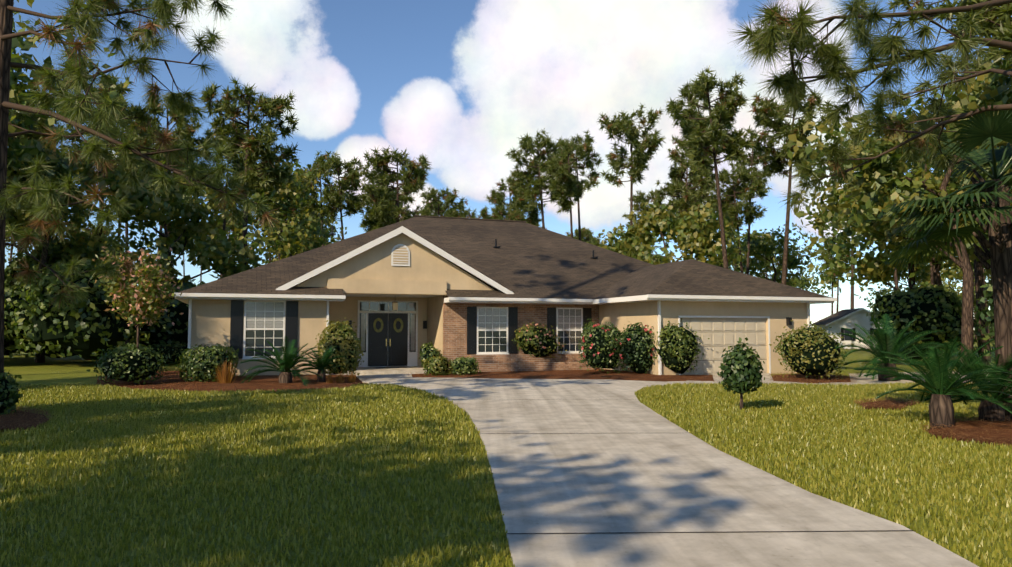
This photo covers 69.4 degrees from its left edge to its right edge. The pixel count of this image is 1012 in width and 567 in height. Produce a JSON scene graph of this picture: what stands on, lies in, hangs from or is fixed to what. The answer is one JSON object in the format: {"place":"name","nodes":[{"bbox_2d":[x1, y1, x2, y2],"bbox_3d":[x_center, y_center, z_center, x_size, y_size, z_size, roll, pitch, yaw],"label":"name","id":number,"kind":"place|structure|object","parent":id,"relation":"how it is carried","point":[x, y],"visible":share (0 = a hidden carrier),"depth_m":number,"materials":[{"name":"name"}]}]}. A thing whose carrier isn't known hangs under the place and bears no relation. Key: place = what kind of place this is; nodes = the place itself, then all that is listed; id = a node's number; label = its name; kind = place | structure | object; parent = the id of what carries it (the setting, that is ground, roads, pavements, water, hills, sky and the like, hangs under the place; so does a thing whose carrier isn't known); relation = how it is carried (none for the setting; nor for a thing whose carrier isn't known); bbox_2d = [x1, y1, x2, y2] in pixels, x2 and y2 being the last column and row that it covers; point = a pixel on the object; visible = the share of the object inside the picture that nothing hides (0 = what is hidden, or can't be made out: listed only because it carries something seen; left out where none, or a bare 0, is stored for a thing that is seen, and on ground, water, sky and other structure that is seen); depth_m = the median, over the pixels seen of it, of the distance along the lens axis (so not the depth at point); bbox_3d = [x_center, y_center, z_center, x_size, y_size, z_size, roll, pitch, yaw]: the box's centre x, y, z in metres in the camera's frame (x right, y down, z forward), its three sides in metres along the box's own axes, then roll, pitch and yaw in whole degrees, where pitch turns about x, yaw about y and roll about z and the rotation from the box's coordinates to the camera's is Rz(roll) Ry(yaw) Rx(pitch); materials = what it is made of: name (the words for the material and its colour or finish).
{"place":"outdoors","nodes":[
{"label":"outdoors","id":0,"kind":"place"},
{"bbox_2d":[0,330,1011,566],"bbox_3d":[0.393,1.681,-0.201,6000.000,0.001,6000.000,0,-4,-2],"label":"ground","id":1,"kind":"structure","parent":0,"point":[71,370],"depth_m":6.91,"materials":[{"name":"green plant"}]},
{"bbox_2d":[0,369,25,414],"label":"bush","id":2,"kind":"object","parent":1,"relation":"on","point":[10,396],"visible":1,"depth_m":13.88,"materials":[{"name":"green plant"}]},
{"bbox_2d":[4,286,22,352],"bbox_3d":[-25.233,1.372,33.382,5.840,4.477,6.779,-2,-4,30],"label":"understorey","id":3,"kind":"object","parent":1,"relation":"on","point":[11,347],"visible":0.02,"depth_m":34.20,"materials":[{"name":"green plant"}]},
{"bbox_2d":[4,337,34,354],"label":"understorey","id":4,"kind":"object","parent":1,"relation":"on","point":[7,352],"depth_m":40.40,"materials":[{"name":"green plant"}]},
{"bbox_2d":[0,410,47,432],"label":"mulch bed","id":5,"kind":"object","parent":1,"relation":"on","point":[21,420],"visible":0.46,"depth_m":13.15,"materials":[{"name":"soil"}]},
{"bbox_2d":[0,0,283,413],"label":"pine","id":6,"kind":"object","parent":5,"relation":"on","point":[80,104],"visible":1,"depth_m":13.56,"materials":[{"name":"green plant"}]},
{"bbox_2d":[6,81,58,220],"bbox_3d":[-26.187,-5.777,29.524,13.272,18.636,15.672,1,-4,-22],"label":"hardwood","id":7,"kind":"object","parent":1,"relation":"on","point":[29,121],"visible":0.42,"depth_m":33.58,"materials":[{"name":"green plant"}]},
{"bbox_2d":[8,71,61,148],"bbox_3d":[-27.019,-4.335,38.646,6.508,16.899,6.322,2,-4,-27],"label":"tree","id":8,"kind":"object","parent":1,"relation":"on","point":[19,116],"visible":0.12,"depth_m":39.73,"materials":[{"name":"green plant"}]},
{"bbox_2d":[4,262,130,357],"bbox_3d":[-21.182,1.204,35.135,6.541,4.816,6.008,-2,-4,32],"label":"understorey","id":9,"kind":"object","parent":1,"relation":"on","point":[11,302],"visible":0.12,"depth_m":33.23,"materials":[{"name":"green plant"}]},
{"bbox_2d":[8,0,129,137],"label":"hardwood","id":10,"kind":"object","parent":1,"relation":"on","point":[28,43],"visible":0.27,"depth_m":26.51,"materials":[{"name":"green plant"}]},
{"bbox_2d":[4,251,133,350],"bbox_3d":[-24.925,0.937,40.416,7.344,5.886,7.995,-3,-5,42],"label":"understorey","id":11,"kind":"object","parent":1,"relation":"on","point":[12,266],"visible":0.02,"depth_m":38.49,"materials":[{"name":"green plant"}]},
{"bbox_2d":[4,257,150,359],"bbox_3d":[-19.129,1.177,33.402,6.345,4.671,5.828,0,-4,-7],"label":"understorey","id":12,"kind":"object","parent":1,"relation":"on","point":[86,330],"visible":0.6,"depth_m":31.55,"materials":[{"name":"green plant"}]},
{"bbox_2d":[65,195,96,229],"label":"pine","id":13,"kind":"object","parent":1,"relation":"on","point":[83,216],"visible":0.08,"depth_m":98.02,"materials":[{"name":"green plant"}]},
{"bbox_2d":[5,137,162,362],"bbox_3d":[-23.418,-1.871,38.081,9.062,11.907,10.781,0,-4,1],"label":"hardwood","id":14,"kind":"object","parent":1,"relation":"on","point":[60,165],"visible":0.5,"depth_m":37.63,"materials":[{"name":"green plant"}]},
{"bbox_2d":[70,220,121,253],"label":"tree","id":15,"kind":"object","parent":1,"relation":"on","point":[104,230],"visible":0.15,"depth_m":93.05,"materials":[{"name":"green plant"}]},
{"bbox_2d":[31,71,165,359],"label":"pine","id":16,"kind":"object","parent":1,"relation":"on","point":[138,113],"visible":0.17,"depth_m":40.64,"materials":[{"name":"green plant"}]},
{"bbox_2d":[103,117,144,344],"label":"pine","id":17,"kind":"object","parent":1,"relation":"on","point":[126,231],"visible":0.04,"depth_m":60.13,"materials":[{"name":"green plant"}]},
{"bbox_2d":[103,128,156,259],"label":"pine","id":18,"kind":"object","parent":1,"relation":"on","point":[126,135],"visible":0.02,"depth_m":55.74,"materials":[{"name":"green plant"}]},
{"bbox_2d":[132,342,187,365],"bbox_3d":[-15.919,3.324,34.605,5.323,1.135,1.880,2,-4,-29],"label":"hedge","id":19,"kind":"object","parent":1,"relation":"on","point":[174,351],"visible":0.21,"depth_m":34.13,"materials":[{"name":"green plant"}]},
{"bbox_2d":[124,281,204,346],"bbox_3d":[-16.330,1.850,37.492,6.163,4.070,5.309,3,-5,-41],"label":"understorey","id":20,"kind":"object","parent":1,"relation":"on","point":[176,333],"visible":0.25,"depth_m":35.72,"materials":[{"name":"green plant"}]},
{"bbox_2d":[129,91,220,235],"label":"pine","id":21,"kind":"object","parent":1,"relation":"on","point":[186,130],"visible":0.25,"depth_m":52.13,"materials":[{"name":"green plant"}]},
{"bbox_2d":[77,149,287,284],"bbox_3d":[-18.569,-1.345,40.913,10.365,11.203,10.062,3,-4,-37],"label":"hardwood","id":22,"kind":"object","parent":1,"relation":"on","point":[153,207],"visible":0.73,"depth_m":39.22,"materials":[{"name":"green plant"}]},
{"bbox_2d":[192,129,257,276],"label":"pine","id":23,"kind":"object","parent":1,"relation":"on","point":[239,162],"visible":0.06,"depth_m":55.73,"materials":[{"name":"green plant"}]},
{"bbox_2d":[206,188,250,274],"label":"pine","id":24,"kind":"object","parent":1,"relation":"on","point":[232,228],"visible":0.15,"depth_m":90.25,"materials":[{"name":"green plant"}]},
{"bbox_2d":[97,371,365,391],"bbox_3d":[-9.520,3.217,24.864,9.007,0.066,12.060,1,-4,-15],"label":"mulch bed","id":25,"kind":"object","parent":1,"relation":"on","point":[170,378],"visible":0.41,"depth_m":21.97,"materials":[{"name":"brown soil"}]},
{"bbox_2d":[86,342,169,384],"bbox_3d":[-11.327,2.433,22.122,2.139,1.348,2.052,-2,-4,34],"label":"dark shrub","id":26,"kind":"object","parent":25,"relation":"on","point":[130,362],"visible":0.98,"depth_m":21.64,"materials":[{"name":"green plant"}]},
{"bbox_2d":[85,241,183,383],"bbox_3d":[-10.937,0.931,22.243,2.711,4.309,3.040,0,-4,-2],"label":"crape myrtle","id":27,"kind":"object","parent":25,"relation":"on","point":[146,297],"visible":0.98,"depth_m":21.67,"materials":[{"name":"green plant"}]},
{"bbox_2d":[174,343,241,381],"bbox_3d":[-9.397,2.510,23.117,1.866,1.314,1.820,-2,-4,34],"label":"bush","id":28,"kind":"object","parent":25,"relation":"on","point":[199,362],"visible":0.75,"depth_m":22.60,"materials":[{"name":"green plant"}]},
{"bbox_2d":[215,361,237,382],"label":"orange grass","id":29,"kind":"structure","parent":25,"relation":"on","point":[226,376],"depth_m":22.06,"materials":[{"name":"orange plant"}]},
{"bbox_2d":[241,336,321,385],"bbox_3d":[-6.836,2.404,22.182,2.482,1.610,2.516,1,-4,-20],"label":"sago palm","id":30,"kind":"object","parent":25,"relation":"on","point":[286,364],"visible":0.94,"depth_m":22.05,"materials":[{"name":"green plant"}]},
{"bbox_2d":[292,346,346,381],"bbox_3d":[-5.778,2.538,22.897,1.758,1.182,1.865,-3,-5,42],"label":"sago palm","id":31,"kind":"object","parent":25,"relation":"on","point":[319,365],"visible":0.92,"depth_m":22.77,"materials":[{"name":"green plant"}]},
{"bbox_2d":[315,319,364,375],"bbox_3d":[-5.609,2.180,24.600,1.696,2.068,1.689,2,-4,-28],"label":"bush","id":32,"kind":"object","parent":25,"relation":"on","point":[343,341],"visible":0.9,"depth_m":24.24,"materials":[{"name":"green plant"}]},
{"bbox_2d":[199,76,301,264],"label":"pine","id":33,"kind":"object","parent":1,"relation":"on","point":[267,174],"visible":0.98,"depth_m":47.28,"materials":[{"name":"green plant"}]},
{"bbox_2d":[213,153,346,257],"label":"hardwood","id":34,"kind":"object","parent":1,"relation":"on","point":[300,241],"visible":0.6,"depth_m":56.89,"materials":[{"name":"green plant"}]},
{"bbox_2d":[256,169,314,259],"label":"pine","id":35,"kind":"object","parent":1,"relation":"on","point":[293,208],"visible":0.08,"depth_m":69.22,"materials":[{"name":"green plant"}]},
{"bbox_2d":[276,203,344,258],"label":"hardwood","id":36,"kind":"object","parent":1,"relation":"on","point":[298,219],"visible":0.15,"depth_m":88.83,"materials":[{"name":"green plant"}]},
{"bbox_2d":[292,151,345,245],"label":"pine","id":37,"kind":"object","parent":1,"relation":"on","point":[312,168],"visible":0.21,"depth_m":76.32,"materials":[{"name":"green plant"}]},
{"bbox_2d":[309,151,367,238],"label":"pine","id":38,"kind":"object","parent":1,"relation":"on","point":[352,176],"visible":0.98,"depth_m":70.51,"materials":[{"name":"green plant"}]},
{"bbox_2d":[359,193,374,231],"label":"pine","id":39,"kind":"object","parent":1,"relation":"on","point":[360,225],"visible":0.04,"depth_m":94.94,"materials":[{"name":"green plant"}]},
{"bbox_2d":[358,171,422,231],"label":"tree","id":40,"kind":"object","parent":1,"relation":"on","point":[405,199],"visible":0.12,"depth_m":71.51,"materials":[{"name":"green plant"}]},
{"bbox_2d":[358,145,432,227],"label":"pine","id":41,"kind":"object","parent":1,"relation":"on","point":[384,201],"visible":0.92,"depth_m":53.06,"materials":[{"name":"green plant"}]},
{"bbox_2d":[418,187,467,217],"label":"pine","id":42,"kind":"object","parent":1,"relation":"on","point":[449,199],"visible":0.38,"depth_m":92.08,"materials":[{"name":"green plant"}]},
{"bbox_2d":[444,207,487,218],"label":"pine","id":43,"kind":"object","parent":1,"relation":"on","point":[467,213],"visible":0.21,"depth_m":70.57,"materials":[{"name":"green plant"}]},
{"bbox_2d":[477,204,526,222],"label":"pine","id":44,"kind":"object","parent":1,"relation":"on","point":[513,214],"visible":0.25,"depth_m":69.23,"materials":[{"name":"green plant"}]},
{"bbox_2d":[174,215,836,375],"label":"house","id":45,"kind":"structure","parent":1,"relation":"on","point":[400,293],"depth_m":28.46,"materials":[{"name":"paint"}]},
{"bbox_2d":[0,368,1011,444],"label":"mulch bed","id":46,"kind":"object","parent":1,"relation":"on","point":[842,375],"visible":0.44,"depth_m":14.62,"materials":[{"name":"brown soil"}]},
{"bbox_2d":[486,176,538,221],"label":"tree","id":47,"kind":"object","parent":1,"relation":"on","point":[514,204],"visible":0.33,"depth_m":76.46,"materials":[{"name":"green plant"}]},
{"bbox_2d":[505,196,546,225],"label":"pine","id":48,"kind":"object","parent":1,"relation":"on","point":[533,218],"visible":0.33,"depth_m":84.53,"materials":[{"name":"green plant"}]},
{"bbox_2d":[504,128,574,228],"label":"pine","id":49,"kind":"object","parent":1,"relation":"on","point":[529,191],"visible":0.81,"depth_m":69.89,"materials":[{"name":"green plant"}]},
{"bbox_2d":[412,369,713,381],"bbox_3d":[1.856,3.376,27.401,11.443,0.066,9.962,0,-4,-2],"label":"mulch bed","id":50,"kind":"object","parent":1,"relation":"on","point":[548,374],"visible":0.44,"depth_m":25.72,"materials":[{"name":"brown soil"}]},
{"bbox_2d":[419,341,441,368],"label":"bush","id":51,"kind":"object","parent":50,"relation":"on","point":[427,350],"visible":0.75,"depth_m":28.26,"materials":[{"name":"green plant"}]},
{"bbox_2d":[421,356,451,375],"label":"box shrub","id":52,"kind":"object","parent":50,"relation":"on","point":[436,365],"visible":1,"depth_m":26.34,"materials":[{"name":"green plant"}]},
{"bbox_2d":[449,356,480,374],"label":"box shrub","id":53,"kind":"object","parent":50,"relation":"on","point":[463,365],"visible":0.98,"depth_m":26.32,"materials":[{"name":"green plant"}]},
{"bbox_2d":[512,322,566,360],"bbox_3d":[1.184,2.543,29.576,2.528,2.013,2.412,0,-4,-4],"label":"bush","id":54,"kind":"object","parent":50,"relation":"on","point":[537,341],"visible":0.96,"depth_m":28.93,"materials":[{"name":"green plant"}]},
{"bbox_2d":[577,318,624,373],"bbox_3d":[3.621,2.320,27.300,1.901,2.201,2.072,1,-4,-15],"label":"camellia","id":55,"kind":"object","parent":50,"relation":"on","point":[601,348],"visible":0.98,"depth_m":26.74,"materials":[{"name":"green plant"}]},
{"bbox_2d":[614,322,655,373],"bbox_3d":[4.879,2.352,26.805,1.887,1.908,1.769,-1,-4,22],"label":"camellia","id":56,"kind":"object","parent":50,"relation":"on","point":[637,352],"visible":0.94,"depth_m":26.42,"materials":[{"name":"green plant"}]},
{"bbox_2d":[650,318,708,373],"bbox_3d":[6.127,2.217,26.370,1.929,2.108,2.302,-2,-4,34],"label":"vase shrub","id":57,"kind":"object","parent":50,"relation":"on","point":[676,352],"visible":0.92,"depth_m":25.93,"materials":[{"name":"green plant"}]},
{"bbox_2d":[536,140,593,237],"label":"pine","id":58,"kind":"object","parent":1,"relation":"on","point":[556,167],"visible":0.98,"depth_m":58.16,"materials":[{"name":"green plant"}]},
{"bbox_2d":[551,129,604,240],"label":"pine","id":59,"kind":"object","parent":1,"relation":"on","point":[593,177],"visible":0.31,"depth_m":78.81,"materials":[{"name":"green plant"}]},
{"bbox_2d":[573,227,601,246],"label":"pine","id":60,"kind":"object","parent":1,"relation":"on","point":[584,233],"visible":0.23,"depth_m":106.00,"materials":[{"name":"green plant"}]},
{"bbox_2d":[597,103,665,228],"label":"pine","id":61,"kind":"object","parent":1,"relation":"on","point":[650,143],"visible":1,"depth_m":60.44,"materials":[{"name":"green plant"}]},
{"bbox_2d":[622,189,671,238],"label":"tree","id":62,"kind":"object","parent":1,"relation":"on","point":[640,197],"visible":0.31,"depth_m":98.07,"materials":[{"name":"green plant"}]},
{"bbox_2d":[595,202,747,265],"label":"hardwood","id":63,"kind":"object","parent":1,"relation":"on","point":[699,236],"visible":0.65,"depth_m":52.78,"materials":[{"name":"green plant"}]},
{"bbox_2d":[648,160,717,254],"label":"pine","id":64,"kind":"object","parent":1,"relation":"on","point":[676,175],"visible":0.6,"depth_m":59.65,"materials":[{"name":"green plant"}]},
{"bbox_2d":[667,97,719,257],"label":"pine","id":65,"kind":"object","parent":1,"relation":"on","point":[681,145],"visible":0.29,"depth_m":68.05,"materials":[{"name":"green plant"}]},
{"bbox_2d":[668,146,720,259],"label":"pine","id":66,"kind":"object","parent":1,"relation":"on","point":[712,175],"visible":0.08,"depth_m":76.25,"materials":[{"name":"green plant"}]},
{"bbox_2d":[663,65,761,268],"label":"pine","id":67,"kind":"object","parent":1,"relation":"on","point":[705,141],"visible":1,"depth_m":47.46,"materials":[{"name":"green plant"}]},
{"bbox_2d":[704,164,768,272],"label":"pine","id":68,"kind":"object","parent":1,"relation":"on","point":[748,213],"visible":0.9,"depth_m":66.33,"materials":[{"name":"green plant"}]},
{"bbox_2d":[717,337,764,410],"bbox_3d":[4.872,1.876,15.120,0.939,1.535,0.955,-2,-4,26],"label":"lawn tree","id":69,"kind":"object","parent":1,"relation":"on","point":[741,372],"visible":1,"depth_m":14.92,"materials":[{"name":"green plant"}]},
{"bbox_2d":[729,139,772,274],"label":"pine","id":70,"kind":"object","parent":1,"relation":"on","point":[752,160],"visible":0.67,"depth_m":75.32,"materials":[{"name":"green plant"}]},
{"bbox_2d":[757,255,782,279],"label":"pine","id":71,"kind":"object","parent":1,"relation":"on","point":[776,267],"visible":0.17,"depth_m":135.03,"materials":[{"name":"green plant"}]},
{"bbox_2d":[721,222,838,295],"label":"hardwood","id":72,"kind":"object","parent":1,"relation":"on","point":[759,245],"visible":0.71,"depth_m":84.78,"materials":[{"name":"green plant"}]},
{"bbox_2d":[747,86,833,284],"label":"pine","id":73,"kind":"object","parent":1,"relation":"on","point":[778,157],"visible":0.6,"depth_m":49.83,"materials":[{"name":"green plant"}]},
{"bbox_2d":[772,374,850,382],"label":"mulch bed","id":74,"kind":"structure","parent":1,"relation":"on","point":[810,378],"depth_m":24.15,"materials":[{"name":"brown wood"}]},
{"bbox_2d":[769,320,853,379],"bbox_3d":[10.099,2.214,24.252,2.812,1.995,2.705,2,-4,-34],"label":"bush","id":75,"kind":"object","parent":74,"relation":"on","point":[809,350],"visible":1,"depth_m":23.64,"materials":[{"name":"green plant"}]},
{"bbox_2d":[813,243,846,314],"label":"pine","id":76,"kind":"object","parent":1,"relation":"on","point":[820,257],"visible":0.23,"depth_m":117.37,"materials":[{"name":"green plant"}]},
{"bbox_2d":[818,234,858,311],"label":"pine","id":77,"kind":"object","parent":1,"relation":"on","point":[844,259],"visible":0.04,"depth_m":129.03,"materials":[{"name":"green plant"}]},
{"bbox_2d":[829,142,859,308],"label":"pine","id":78,"kind":"object","parent":1,"relation":"on","point":[852,296],"visible":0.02,"depth_m":78.38,"materials":[{"name":"brown plant"}]},
{"bbox_2d":[813,308,882,348],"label":"neighbour cottage","id":79,"kind":"structure","parent":1,"relation":"on","point":[837,322],"depth_m":63.94,"materials":[{"name":"paint"}]},
{"bbox_2d":[727,0,1011,216],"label":"pine","id":80,"kind":"object","parent":1,"relation":"on","point":[830,60],"visible":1,"depth_m":11.24,"materials":[{"name":"green plant"}]},
{"bbox_2d":[787,164,969,295],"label":"hardwood","id":81,"kind":"object","parent":1,"relation":"on","point":[862,269],"visible":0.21,"depth_m":45.62,"materials":[{"name":"green plant"}]},
{"bbox_2d":[860,400,914,410],"bbox_3d":[8.355,2.672,16.180,1.155,0.066,2.747,-3,-5,42],"label":"mulch bed","id":82,"kind":"object","parent":1,"relation":"on","point":[889,404],"visible":0.44,"depth_m":15.79,"materials":[{"name":"brown wood"}]},
{"bbox_2d":[793,104,985,356],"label":"hardwood","id":83,"kind":"object","parent":1,"relation":"on","point":[937,276],"visible":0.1,"depth_m":41.71,"materials":[{"name":"green plant"}]},
{"bbox_2d":[834,314,956,380],"bbox_3d":[12.573,2.154,23.632,3.721,2.412,3.771,-2,-4,23],"label":"sago palm","id":84,"kind":"object","parent":1,"relation":"on","point":[885,343],"visible":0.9,"depth_m":23.42,"materials":[{"name":"green plant"}]},
{"bbox_2d":[784,56,1011,369],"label":"tree","id":85,"kind":"object","parent":1,"relation":"on","point":[992,85],"visible":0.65,"depth_m":27.38,"materials":[{"name":"green plant"}]},
{"bbox_2d":[867,256,962,308],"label":"hardwood","id":86,"kind":"object","parent":1,"relation":"on","point":[923,275],"visible":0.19,"depth_m":91.91,"materials":[{"name":"green plant"}]},
{"bbox_2d":[908,161,933,284],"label":"pine","id":87,"kind":"object","parent":1,"relation":"on","point":[931,272],"visible":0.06,"depth_m":54.77,"materials":[{"name":"green plant"}]},
{"bbox_2d":[859,281,986,359],"bbox_3d":[19.595,1.720,34.301,5.162,3.800,4.742,0,-4,7],"label":"understorey","id":88,"kind":"object","parent":1,"relation":"on","point":[932,307],"visible":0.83,"depth_m":33.29,"materials":[{"name":"green plant"}]},
{"bbox_2d":[885,0,990,365],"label":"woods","id":89,"kind":"object","parent":1,"relation":"on","point":[978,274],"visible":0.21,"depth_m":33.52,"materials":[{"name":"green plant"}]},
{"bbox_2d":[871,101,1011,420],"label":"cabbage palm","id":90,"kind":"object","parent":1,"relation":"on","point":[995,210],"visible":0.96,"depth_m":13.12,"materials":[{"name":"green plant"}]},
{"bbox_2d":[880,97,1011,295],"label":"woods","id":91,"kind":"object","parent":1,"relation":"on","point":[940,181],"visible":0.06,"depth_m":38.69,"materials":[{"name":"green plant"}]},
{"bbox_2d":[890,85,1011,266],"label":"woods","id":92,"kind":"object","parent":1,"relation":"on","point":[1005,98],"visible":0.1,"depth_m":28.03,"materials":[{"name":"green plant"}]},
{"bbox_2d":[941,259,990,316],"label":"tree","id":93,"kind":"object","parent":1,"relation":"on","point":[956,273],"visible":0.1,"depth_m":100.51,"materials":[{"name":"green plant"}]},
{"bbox_2d":[927,421,1011,445],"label":"mulch bed","id":94,"kind":"object","parent":1,"relation":"on","point":[1006,426],"visible":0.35,"depth_m":11.62,"materials":[{"name":"brown soil"}]},
{"bbox_2d":[853,336,1011,428],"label":"palm plant","id":95,"kind":"object","parent":94,"relation":"on","point":[942,386],"visible":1,"depth_m":12.27,"materials":[{"name":"green plant"}]},
{"bbox_2d":[893,342,1011,420],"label":"palm plant","id":96,"kind":"object","parent":94,"relation":"on","point":[989,411],"visible":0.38,"depth_m":12.99,"materials":[{"name":"green plant"}]},
{"bbox_2d":[933,0,1011,69],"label":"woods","id":97,"kind":"object","parent":1,"relation":"on","point":[998,23],"visible":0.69,"depth_m":22.42,"materials":[{"name":"green plant"}]},
{"bbox_2d":[946,54,1011,111],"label":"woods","id":98,"kind":"object","parent":1,"relation":"on","point":[1000,62],"visible":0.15,"depth_m":43.41,"materials":[{"name":"green plant"}]},
{"bbox_2d":[975,279,994,365],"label":"woods","id":99,"kind":"object","parent":1,"relation":"on","point":[983,313],"visible":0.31,"depth_m":24.39,"materials":[{"name":"green plant"}]},
{"bbox_2d":[5,0,1011,326],"label":"sky","id":100,"kind":"structure","parent":0,"point":[455,83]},
{"bbox_2d":[356,371,984,566],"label":"driveway","id":101,"kind":"structure","parent":0,"point":[595,461],"depth_m":7.32,"materials":[{"name":"concrete"}]},
{"bbox_2d":[486,399,912,533],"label":"driveway joints","id":102,"kind":"object","parent":101,"relation":"on","point":[666,532],"visible":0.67,"depth_m":6.00,"materials":[{"name":"grey concrete"}]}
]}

